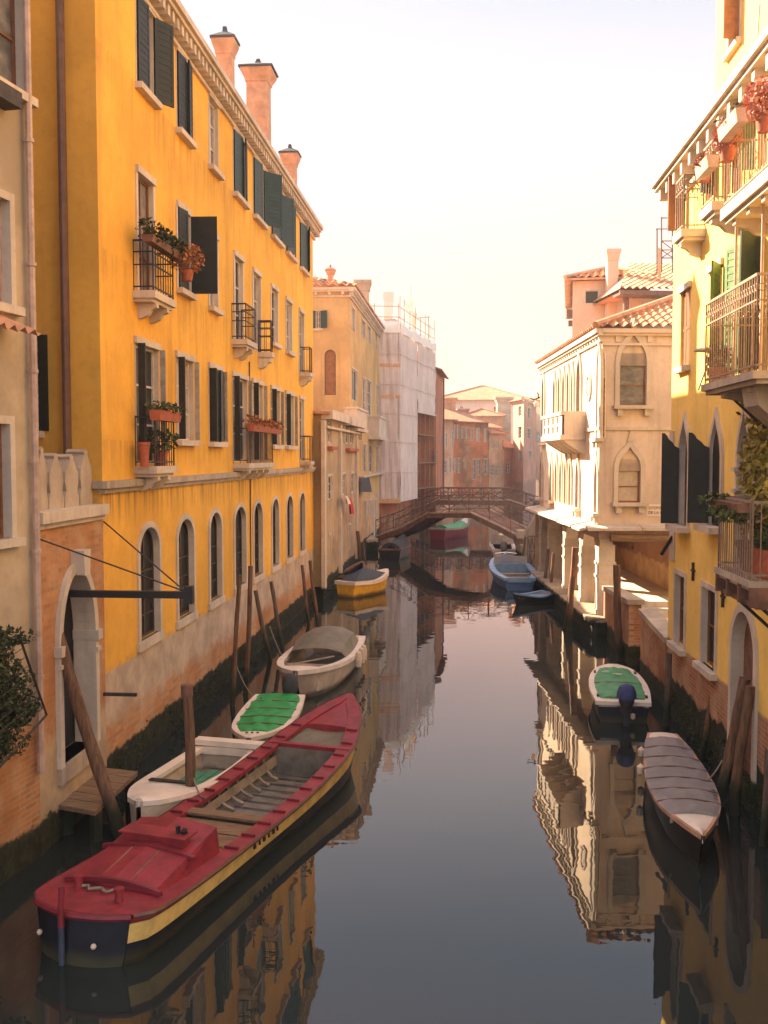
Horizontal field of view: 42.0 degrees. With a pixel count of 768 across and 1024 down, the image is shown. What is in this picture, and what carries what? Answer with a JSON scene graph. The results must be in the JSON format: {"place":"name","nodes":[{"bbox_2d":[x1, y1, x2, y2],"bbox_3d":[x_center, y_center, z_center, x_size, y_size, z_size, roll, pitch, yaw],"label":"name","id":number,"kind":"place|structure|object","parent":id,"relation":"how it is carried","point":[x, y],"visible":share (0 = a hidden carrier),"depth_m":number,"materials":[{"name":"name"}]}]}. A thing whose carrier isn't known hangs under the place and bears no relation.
{"place":"outdoors","nodes":[
{"label":"outdoors","id":0,"kind":"place"},
{"bbox_2d":[366,535,377,551],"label":"quay","id":1,"kind":"structure","parent":0,"point":[372,543],"depth_m":57.60,"materials":[{"name":"stone"}]},
{"bbox_2d":[375,493,533,543],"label":"footbridge","id":2,"kind":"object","parent":1,"relation":"on","point":[503,525],"visible":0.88,"depth_m":55.18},
{"bbox_2d":[0,511,767,1023],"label":"water","id":3,"kind":"structure","parent":0,"point":[480,837],"depth_m":13.16,"materials":[{"name":"black liquid"}]},
{"bbox_2d":[39,446,109,855],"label":"garden wall","id":4,"kind":"structure","parent":3,"relation":"in","point":[72,516],"depth_m":14.75,"materials":[{"name":"brick"}]},
{"bbox_2d":[40,521,193,603],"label":"hoist beam","id":5,"kind":"structure","parent":4,"relation":"attached to","point":[186,593],"depth_m":14.61,"materials":[{"name":"black metal"}]},
{"bbox_2d":[61,632,124,838],"bbox_3d":[-4.168,3.429,14.396,1.306,3.940,0.227,0,3,0],"label":"mooring pole","id":6,"kind":"object","parent":3,"relation":"in","point":[100,774],"visible":0.71,"depth_m":14.33,"materials":[{"name":"brown wood"}]},
{"bbox_2d":[59,768,137,842],"bbox_3d":[-4.284,4.712,15.124,0.712,1.100,1.904,0,3,8],"label":"landing stage","id":7,"kind":"object","parent":3,"relation":"in","point":[85,798],"visible":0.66,"depth_m":14.55,"materials":[{"name":"brown wood"}]},
{"bbox_2d":[181,683,195,786],"bbox_3d":[-2.926,3.978,15.088,0.261,2.780,0.197,0,3,0],"label":"mooring pole","id":8,"kind":"object","parent":3,"relation":"in","point":[189,728],"visible":0.64,"depth_m":14.99,"materials":[{"name":"brown wood"}]},
{"bbox_2d":[127,736,264,822],"bbox_3d":[-3.056,4.402,15.911,1.261,0.831,3.397,1,3,15],"label":"motorboat","id":9,"kind":"object","parent":3,"relation":"on","point":[161,790],"visible":0.62,"depth_m":16.07,"materials":[{"name":"white paint"}]},
{"bbox_2d":[33,692,361,967],"bbox_3d":[-2.008,4.292,14.746,1.696,1.380,8.493,1,3,19],"label":"workboat","id":10,"kind":"object","parent":3,"relation":"on","point":[158,881],"visible":1,"depth_m":12.37,"materials":[{"name":"red paint"}]},
{"bbox_2d":[230,575,241,706],"bbox_3d":[-3.278,3.175,21.968,0.352,3.608,0.125,0,3,0],"label":"mooring pole","id":11,"kind":"object","parent":3,"relation":"in","point":[235,647],"visible":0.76,"depth_m":21.91,"materials":[{"name":"brown wood"}]},
{"bbox_2d":[243,566,252,693],"bbox_3d":[-3.167,3.075,23.190,0.282,3.669,0.138,0,3,0],"label":"mooring pole","id":12,"kind":"object","parent":3,"relation":"in","point":[248,633],"visible":0.75,"depth_m":23.14,"materials":[{"name":"brown wood"}]},
{"bbox_2d":[232,673,304,741],"bbox_3d":[-2.267,4.193,19.628,1.225,1.276,4.030,0,3,0],"label":"covered boat","id":13,"kind":"object","parent":3,"relation":"on","point":[266,717],"visible":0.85,"depth_m":19.66,"materials":[{"name":"green fabric"}]},
{"bbox_2d":[277,626,366,697],"bbox_3d":[-1.540,3.665,24.898,1.954,1.296,5.182,0,3,8],"label":"boat","id":14,"kind":"object","parent":3,"relation":"on","point":[322,660],"visible":0.89,"depth_m":24.73,"materials":[{"name":"white plastic"}]},
{"bbox_2d":[335,568,388,597],"bbox_3d":[-0.701,2.845,40.030,1.221,1.243,2.894,2,4,35],"label":"yellow boat","id":15,"kind":"object","parent":3,"relation":"on","point":[362,582],"visible":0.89,"depth_m":39.25,"materials":[{"name":"paint"}]},
{"bbox_2d":[378,533,410,559],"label":"dark boat","id":16,"kind":"object","parent":3,"relation":"on","point":[399,547],"visible":0.93,"depth_m":53.03,"materials":[{"name":"black paint"}]},
{"bbox_2d":[114,542,762,821],"bbox_3d":[0.811,3.207,35.762,10.628,0.998,49.468,0,3,0],"label":"seaweed","id":17,"kind":"object","parent":3,"relation":"on","point":[333,587],"visible":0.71,"depth_m":19.86,"materials":[{"name":"green plant"}]},
{"bbox_2d":[429,518,469,539],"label":"red boat","id":18,"kind":"object","parent":3,"relation":"on","point":[459,528],"visible":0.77,"depth_m":66.22,"materials":[{"name":"paint"}]},
{"bbox_2d":[489,552,535,590],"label":"blue motorboat","id":19,"kind":"object","parent":3,"relation":"on","point":[509,572],"visible":0.93,"depth_m":44.12,"materials":[{"name":"paint"}]},
{"bbox_2d":[512,590,553,604],"bbox_3d":[5.527,3.270,37.551,1.974,0.672,1.060,-3,4,-38],"label":"skiff","id":20,"kind":"object","parent":3,"relation":"on","point":[537,597],"visible":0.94,"depth_m":37.16,"materials":[{"name":"black paint"}]},
{"bbox_2d":[566,547,578,630],"bbox_3d":[5.911,2.775,31.440,0.393,3.353,0.236,0,3,0],"label":"mooring pole","id":21,"kind":"object","parent":3,"relation":"in","point":[574,567],"visible":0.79,"depth_m":31.36,"materials":[{"name":"brown wood"}]},
{"bbox_2d":[613,565,624,661],"bbox_3d":[6.332,3.059,26.838,0.414,3.303,0.253,0,3,0],"label":"mooring pole","id":22,"kind":"object","parent":3,"relation":"in","point":[618,634],"visible":0.78,"depth_m":26.75,"materials":[{"name":"brown wood"}]},
{"bbox_2d":[589,664,650,725],"bbox_3d":[5.156,4.024,22.025,1.269,1.197,3.716,1,3,9],"label":"covered boat","id":23,"kind":"object","parent":3,"relation":"on","point":[620,693],"visible":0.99,"depth_m":20.84,"materials":[{"name":"green fabric"}]},
{"bbox_2d":[638,609,667,706],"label":"brick parapet","id":24,"kind":"structure","parent":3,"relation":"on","point":[654,636],"depth_m":23.14,"materials":[{"name":"brown brick"}]},
{"bbox_2d":[662,652,671,726],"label":"mooring pole","id":25,"kind":"object","parent":3,"relation":"in","point":[667,692],"visible":0.67,"depth_m":20.33,"materials":[{"name":"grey wood"}]},
{"bbox_2d":[637,732,720,864],"bbox_3d":[4.622,4.444,15.713,1.081,0.768,5.248,0,3,6],"label":"covered boat","id":26,"kind":"object","parent":3,"relation":"on","point":[683,791],"visible":1,"depth_m":14.95,"materials":[{"name":"grey fabric"}]},
{"bbox_2d":[716,676,750,807],"bbox_3d":[5.383,3.953,15.718,0.687,2.755,0.219,0,3,0],"label":"mooring pole","id":27,"kind":"object","parent":3,"relation":"in","point":[723,783],"visible":0.55,"depth_m":15.65,"materials":[{"name":"brown wood"}]},
{"bbox_2d":[729,685,754,815],"bbox_3d":[5.441,3.998,15.323,0.421,2.716,0.197,0,3,0],"label":"mooring pole","id":28,"kind":"object","parent":3,"relation":"in","point":[739,754],"visible":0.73,"depth_m":15.26,"materials":[{"name":"brown wood"}]},
{"bbox_2d":[759,749,767,846],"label":"mooring pole","id":29,"kind":"object","parent":3,"relation":"in","point":[763,829],"visible":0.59,"depth_m":14.08,"materials":[{"name":"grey wood"}]},
{"bbox_2d":[180,0,715,397],"label":"sky","id":30,"kind":"structure","parent":0,"point":[462,159],"materials":[{"name":"white"}]},
{"bbox_2d":[529,563,606,639],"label":"quay","id":31,"kind":"structure","parent":0,"point":[590,622],"depth_m":33.05,"materials":[{"name":"stone"}]},
{"bbox_2d":[561,556,667,618],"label":"pavement","id":32,"kind":"structure","parent":0,"point":[653,596],"depth_m":32.99,"materials":[{"name":"stone"}]},
{"bbox_2d":[602,586,644,665],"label":"brick parapet","id":33,"kind":"structure","parent":32,"relation":"on","point":[631,603],"depth_m":26.53,"materials":[{"name":"brown brick"}]},
{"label":"ground","id":34,"kind":"structure","parent":0,"visible":0},
{"bbox_2d":[0,0,44,884],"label":"weathered house","id":35,"kind":"structure","parent":34,"relation":"on","point":[20,606],"depth_m":13.08,"materials":[{"name":"paint"}]},
{"bbox_2d":[0,189,25,316],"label":"window","id":36,"kind":"structure","parent":35,"relation":"in","point":[8,298],"depth_m":12.86,"materials":[{"name":"stone"}]},
{"bbox_2d":[0,415,25,548],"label":"window","id":37,"kind":"structure","parent":35,"relation":"in","point":[8,506],"depth_m":12.93,"materials":[{"name":"beige stone"}]},
{"bbox_2d":[0,0,38,108],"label":"window","id":38,"kind":"structure","parent":35,"relation":"in","point":[11,11],"depth_m":13.05,"materials":[{"name":"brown wood"}]},
{"bbox_2d":[0,624,47,767],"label":"ivy","id":39,"kind":"object","parent":35,"relation":"attached to","point":[10,706],"visible":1,"depth_m":12.47,"materials":[{"name":"green plant"}]},
{"bbox_2d":[30,0,322,770],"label":"yellow house","id":40,"kind":"structure","parent":34,"relation":"on","point":[143,110],"depth_m":19.54,"materials":[{"name":"paint"}]},
{"bbox_2d":[37,335,48,437],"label":"window","id":41,"kind":"structure","parent":40,"relation":"in","point":[42,347],"depth_m":15.94,"materials":[{"name":"white paint"}]},
{"bbox_2d":[135,164,156,289],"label":"window","id":42,"kind":"structure","parent":40,"relation":"in","point":[145,183],"depth_m":18.24,"materials":[{"name":"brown wood"}]},
{"bbox_2d":[133,335,165,463],"bbox_3d":[-4.297,-2.002,18.216,0.376,2.240,1.424,0,3,0],"label":"window","id":43,"kind":"structure","parent":40,"relation":"in","point":[146,352],"depth_m":18.49,"materials":[{"name":"white paint"}]},
{"bbox_2d":[137,521,164,652],"bbox_3d":[-4.355,1.310,18.378,0.200,2.290,1.462,0,3,5],"label":"window","id":44,"kind":"structure","parent":40,"relation":"in","point":[149,610],"depth_m":18.69,"materials":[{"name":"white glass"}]},
{"bbox_2d":[134,0,173,109],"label":"window","id":45,"kind":"structure","parent":40,"relation":"in","point":[154,38],"depth_m":18.42,"materials":[{"name":"white paint"}]},
{"bbox_2d":[135,217,188,261],"bbox_3d":[-3.944,-4.849,17.872,0.537,0.492,2.020,0,3,5],"label":"flower box","id":46,"kind":"object","parent":40,"relation":"attached to","point":[163,241],"visible":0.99,"depth_m":17.52,"materials":[{"name":"green plant"}]},
{"bbox_2d":[147,428,179,465],"bbox_3d":[-4.057,-1.188,18.215,0.705,0.696,0.636,0,3,0],"label":"plant pot","id":47,"kind":"object","parent":40,"relation":"on","point":[174,439],"visible":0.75,"depth_m":18.16,"materials":[{"name":"ceramic"}]},
{"bbox_2d":[144,400,186,422],"bbox_3d":[-3.924,-1.818,17.974,0.486,0.380,1.553,0,3,5],"label":"flower box","id":48,"kind":"object","parent":40,"relation":"attached to","point":[158,413],"visible":1,"depth_m":17.67,"materials":[{"name":"ceramic"}]},
{"bbox_2d":[175,46,196,148],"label":"window","id":49,"kind":"structure","parent":40,"relation":"in","point":[183,67],"depth_m":20.24,"materials":[{"name":"white paint"}]},
{"bbox_2d":[176,514,197,629],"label":"window","id":50,"kind":"structure","parent":40,"relation":"in","point":[185,532],"depth_m":21.06,"materials":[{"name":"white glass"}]},
{"bbox_2d":[169,243,205,281],"bbox_3d":[-3.690,-4.702,18.772,0.695,0.722,0.635,0,3,0],"label":"dry plant","id":51,"kind":"object","parent":40,"relation":"on","point":[187,274],"visible":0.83,"depth_m":18.71,"materials":[{"name":"orange plant"}]},
{"bbox_2d":[175,350,200,445],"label":"window","id":52,"kind":"structure","parent":40,"relation":"in","point":[184,362],"depth_m":21.12,"materials":[{"name":"white paint"}]},
{"bbox_2d":[175,199,217,300],"bbox_3d":[-4.031,-5.336,20.521,0.624,1.840,1.193,2,4,29],"label":"window","id":53,"kind":"structure","parent":40,"relation":"in","point":[201,231],"depth_m":20.85,"materials":[{"name":"white paint"}]},
{"bbox_2d":[208,92,224,180],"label":"window","id":54,"kind":"structure","parent":40,"relation":"in","point":[213,106],"depth_m":23.09,"materials":[{"name":"white paint"}]},
{"bbox_2d":[208,508,224,610],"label":"window","id":55,"kind":"structure","parent":40,"relation":"in","point":[215,524],"depth_m":23.57,"materials":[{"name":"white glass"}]},
{"bbox_2d":[208,362,227,446],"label":"window","id":56,"kind":"structure","parent":40,"relation":"in","point":[217,378],"depth_m":23.01,"materials":[{"name":"white paint"}]},
{"bbox_2d":[233,250,244,338],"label":"window","id":57,"kind":"structure","parent":40,"relation":"in","point":[238,260],"depth_m":25.75,"materials":[{"name":"white paint"}]},
{"bbox_2d":[233,503,247,595],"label":"window","id":58,"kind":"structure","parent":40,"relation":"in","point":[240,547],"depth_m":26.15,"materials":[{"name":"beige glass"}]},
{"bbox_2d":[232,126,250,209],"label":"window","id":59,"kind":"structure","parent":40,"relation":"in","point":[240,158],"depth_m":25.16,"materials":[{"name":"white paint"}]},
{"bbox_2d":[232,371,252,461],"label":"window","id":60,"kind":"structure","parent":40,"relation":"in","point":[239,381],"depth_m":26.14,"materials":[{"name":"white paint"}]},
{"bbox_2d":[252,267,262,351],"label":"window","id":61,"kind":"structure","parent":40,"relation":"in","point":[256,274],"depth_m":27.98,"materials":[{"name":"white paint"}]},
{"bbox_2d":[252,499,264,583],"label":"window","id":62,"kind":"structure","parent":40,"relation":"in","point":[257,515],"depth_m":28.31,"materials":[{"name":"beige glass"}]},
{"bbox_2d":[251,378,267,459],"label":"window","id":63,"kind":"structure","parent":40,"relation":"in","point":[257,385],"depth_m":28.33,"materials":[{"name":"white paint"}]},
{"bbox_2d":[241,414,283,433],"bbox_3d":[-3.176,-2.340,26.712,0.533,0.445,3.916,0,3,5],"label":"flower box","id":64,"kind":"object","parent":40,"relation":"attached to","point":[269,426],"visible":1,"depth_m":26.02,"materials":[{"name":"ceramic"}]},
{"bbox_2d":[252,155,281,229],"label":"window","id":65,"kind":"structure","parent":40,"relation":"in","point":[267,197],"depth_m":28.37,"materials":[{"name":"white paint"}]},
{"bbox_2d":[271,495,280,572],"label":"window","id":66,"kind":"structure","parent":40,"relation":"in","point":[275,506],"depth_m":30.80,"materials":[{"name":"beige glass"}]},
{"bbox_2d":[270,283,282,349],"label":"window","id":67,"kind":"structure","parent":40,"relation":"in","point":[274,290],"depth_m":30.50,"materials":[{"name":"white paint"}]},
{"bbox_2d":[270,385,284,448],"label":"window","id":68,"kind":"structure","parent":40,"relation":"in","point":[275,391],"depth_m":30.26,"materials":[{"name":"white paint"}]},
{"bbox_2d":[270,195,293,248],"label":"window","id":69,"kind":"structure","parent":40,"relation":"in","point":[284,236],"depth_m":31.08,"materials":[{"name":"white paint"}]},
{"bbox_2d":[285,492,294,564],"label":"window","id":70,"kind":"structure","parent":40,"relation":"in","point":[289,500],"depth_m":33.28,"materials":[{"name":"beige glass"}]},
{"bbox_2d":[285,296,295,356],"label":"window","id":71,"kind":"structure","parent":40,"relation":"in","point":[288,302],"depth_m":32.90,"materials":[{"name":"white paint"}]},
{"bbox_2d":[285,390,297,449],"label":"window","id":72,"kind":"structure","parent":40,"relation":"in","point":[289,396],"depth_m":32.70,"materials":[{"name":"white paint"}]},
{"bbox_2d":[299,220,310,277],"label":"window","id":73,"kind":"structure","parent":40,"relation":"in","point":[304,232],"depth_m":34.86,"materials":[{"name":"white paint"}]},
{"bbox_2d":[313,410,365,599],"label":"stone house","id":74,"kind":"structure","parent":34,"relation":"on","point":[336,523],"depth_m":40.83,"materials":[{"name":"paint"}]},
{"bbox_2d":[313,265,386,554],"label":"ochre house","id":75,"kind":"structure","parent":34,"relation":"on","point":[348,328],"depth_m":51.08,"materials":[{"name":"paint"}]},
{"bbox_2d":[322,347,338,394],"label":"window","id":76,"kind":"structure","parent":75,"relation":"in","point":[330,356],"depth_m":49.43,"materials":[{"name":"orange stone"}]},
{"bbox_2d":[374,292,435,534],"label":"scaffolded house","id":77,"kind":"structure","parent":34,"relation":"on","point":[407,382],"depth_m":67.92,"materials":[{"name":"white fabric"}]},
{"bbox_2d":[419,367,448,524],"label":"red house","id":78,"kind":"structure","parent":34,"relation":"on","point":[437,442],"depth_m":79.33,"materials":[{"name":"paint"}]},
{"bbox_2d":[442,415,457,511],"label":"pale pink house","id":79,"kind":"structure","parent":34,"relation":"on","point":[448,448],"depth_m":91.87,"materials":[{"name":"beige paint"}]},
{"bbox_2d":[445,398,492,510],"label":"brick house","id":80,"kind":"structure","parent":34,"relation":"on","point":[470,459],"depth_m":94.60,"materials":[{"name":"red paint"}]},
{"bbox_2d":[445,385,531,443],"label":"hip roofed house","id":81,"kind":"structure","parent":34,"relation":"on","point":[486,397],"depth_m":126.48,"materials":[{"name":"white paint"}]},
{"bbox_2d":[487,427,508,511],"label":"beige house","id":82,"kind":"structure","parent":34,"relation":"on","point":[496,437],"depth_m":97.36,"materials":[{"name":"pink paint"}]},
{"bbox_2d":[502,439,514,511],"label":"red gabled annex","id":83,"kind":"object","parent":34,"relation":"on","point":[508,446],"visible":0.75,"depth_m":99.01,"materials":[{"name":"paint"}]},
{"bbox_2d":[509,396,539,512],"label":"pink corner house","id":84,"kind":"structure","parent":34,"relation":"on","point":[524,444],"depth_m":99.15,"materials":[{"name":"paint"}]},
{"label":"ground","id":85,"kind":"structure","parent":0,"visible":0},
{"bbox_2d":[525,294,672,614],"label":"cream palazzo","id":86,"kind":"structure","parent":85,"relation":"on","point":[606,394],"depth_m":30.86,"materials":[{"name":"paint"}]},
{"bbox_2d":[589,339,604,441],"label":"window","id":87,"kind":"structure","parent":86,"relation":"in","point":[599,349],"depth_m":30.31,"materials":[{"name":"beige stone"}]},
{"bbox_2d":[611,431,648,512],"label":"window","id":88,"kind":"structure","parent":86,"relation":"in","point":[629,473],"depth_m":30.63,"materials":[{"name":"beige stone"}]},
{"bbox_2d":[612,318,654,415],"bbox_3d":[7.580,-4.404,30.381,1.228,2.962,0.380,0,3,-2],"label":"window","id":89,"kind":"structure","parent":86,"relation":"in","point":[633,364],"depth_m":30.46,"materials":[{"name":"beige stone"}]},
{"bbox_2d":[563,248,673,336],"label":"pink house","id":90,"kind":"structure","parent":85,"relation":"on","point":[611,287],"depth_m":43.99,"materials":[{"name":"paint"}]},
{"bbox_2d":[651,0,767,820],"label":"lemon house","id":91,"kind":"structure","parent":85,"relation":"on","point":[717,223],"depth_m":17.31,"materials":[{"name":"paint"}]},
{"bbox_2d":[661,411,689,532],"bbox_3d":[5.930,-0.817,20.016,0.513,2.406,1.107,0,3,0],"label":"window","id":92,"kind":"structure","parent":91,"relation":"in","point":[674,463],"depth_m":20.39,"materials":[{"name":"brown wood"}]},
{"bbox_2d":[667,175,685,230],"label":"window","id":93,"kind":"structure","parent":91,"relation":"in","point":[671,188],"depth_m":20.01,"materials":[{"name":"brown wood"}]},
{"bbox_2d":[666,568,686,655],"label":"window","id":94,"kind":"structure","parent":91,"relation":"in","point":[680,577],"depth_m":20.74,"materials":[{"name":"beige stone"}]},
{"bbox_2d":[673,280,691,373],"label":"window","id":95,"kind":"structure","parent":91,"relation":"in","point":[685,367],"depth_m":19.94,"materials":[{"name":"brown wood"}]},
{"bbox_2d":[692,580,717,680],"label":"window","id":96,"kind":"structure","parent":91,"relation":"in","point":[708,629],"depth_m":18.49,"materials":[{"name":"beige stone"}]},
{"bbox_2d":[687,407,723,533],"bbox_3d":[5.763,-0.745,17.636,0.532,2.196,1.100,0,3,0],"label":"window","id":97,"kind":"structure","parent":91,"relation":"in","point":[705,464],"depth_m":18.00,"materials":[{"name":"brown wood"}]},
{"bbox_2d":[694,151,719,179],"bbox_3d":[5.009,-5.407,15.517,0.406,0.304,0.752,1,3,9],"label":"flower box","id":98,"kind":"object","parent":91,"relation":"attached to","point":[706,166],"visible":0.94,"depth_m":15.34,"materials":[{"name":"metal"}]},
{"bbox_2d":[706,257,723,359],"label":"window","id":99,"kind":"structure","parent":91,"relation":"in","point":[715,268],"depth_m":17.12,"materials":[{"name":"wood"}]},
{"bbox_2d":[697,491,751,524],"bbox_3d":[4.598,-0.066,13.525,0.523,0.417,1.493,0,3,0],"label":"hanging planter","id":100,"kind":"object","parent":91,"relation":"attached to","point":[726,509],"visible":0.98,"depth_m":13.19,"materials":[{"name":"green plant"}]},
{"bbox_2d":[711,120,743,162],"bbox_3d":[4.849,-5.251,14.111,0.458,0.592,0.387,0,3,0],"label":"red flower ball","id":101,"kind":"object","parent":91,"relation":"attached to","point":[726,151],"visible":0.48,"depth_m":14.06,"materials":[{"name":"ceramic"}]},
{"bbox_2d":[722,0,741,62],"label":"window","id":102,"kind":"structure","parent":91,"relation":"in","point":[732,9],"depth_m":18.69,"materials":[{"name":"brown wood"}]},
{"bbox_2d":[713,102,751,142],"bbox_3d":[4.731,-5.285,13.527,0.452,0.284,0.928,0,3,0],"label":"flower box","id":103,"kind":"object","parent":91,"relation":"attached to","point":[732,125],"visible":0.81,"depth_m":13.39,"materials":[{"name":"metal"}]},
{"bbox_2d":[730,407,753,566],"bbox_3d":[5.771,-0.440,15.919,0.240,2.718,0.955,0,3,4],"label":"window","id":104,"kind":"structure","parent":91,"relation":"in","point":[742,429],"depth_m":16.22,"materials":[{"name":"white stone"}]},
{"bbox_2d":[724,230,760,374],"bbox_3d":[5.617,-3.286,15.668,0.555,2.173,1.308,0,3,0],"label":"window","id":105,"kind":"structure","parent":91,"relation":"in","point":[749,248],"depth_m":15.08,"materials":[{"name":"green wood"}]},
{"bbox_2d":[743,621,752,774],"bbox_3d":[5.885,2.923,15.939,0.030,2.680,1.204,0,3,4],"label":"door","id":106,"kind":"structure","parent":91,"relation":"in","point":[748,650],"depth_m":16.23,"materials":[{"name":"brown wood"}]},
{"bbox_2d":[734,403,767,546],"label":"climbing vine","id":107,"kind":"object","parent":91,"relation":"attached to","point":[758,458],"visible":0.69,"depth_m":14.13,"materials":[{"name":"green plant"}]},
{"bbox_2d":[740,74,767,133],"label":"red flower ball","id":108,"kind":"object","parent":91,"relation":"attached to","point":[759,117],"visible":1,"depth_m":12.37,"materials":[{"name":"plant"}]},
{"bbox_2d":[750,525,767,579],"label":"planter tub","id":109,"kind":"object","parent":91,"relation":"on","point":[764,557],"visible":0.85,"depth_m":12.98,"materials":[{"name":"ceramic"}]},
{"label":"quay","id":110,"kind":"structure","parent":0,"visible":0},
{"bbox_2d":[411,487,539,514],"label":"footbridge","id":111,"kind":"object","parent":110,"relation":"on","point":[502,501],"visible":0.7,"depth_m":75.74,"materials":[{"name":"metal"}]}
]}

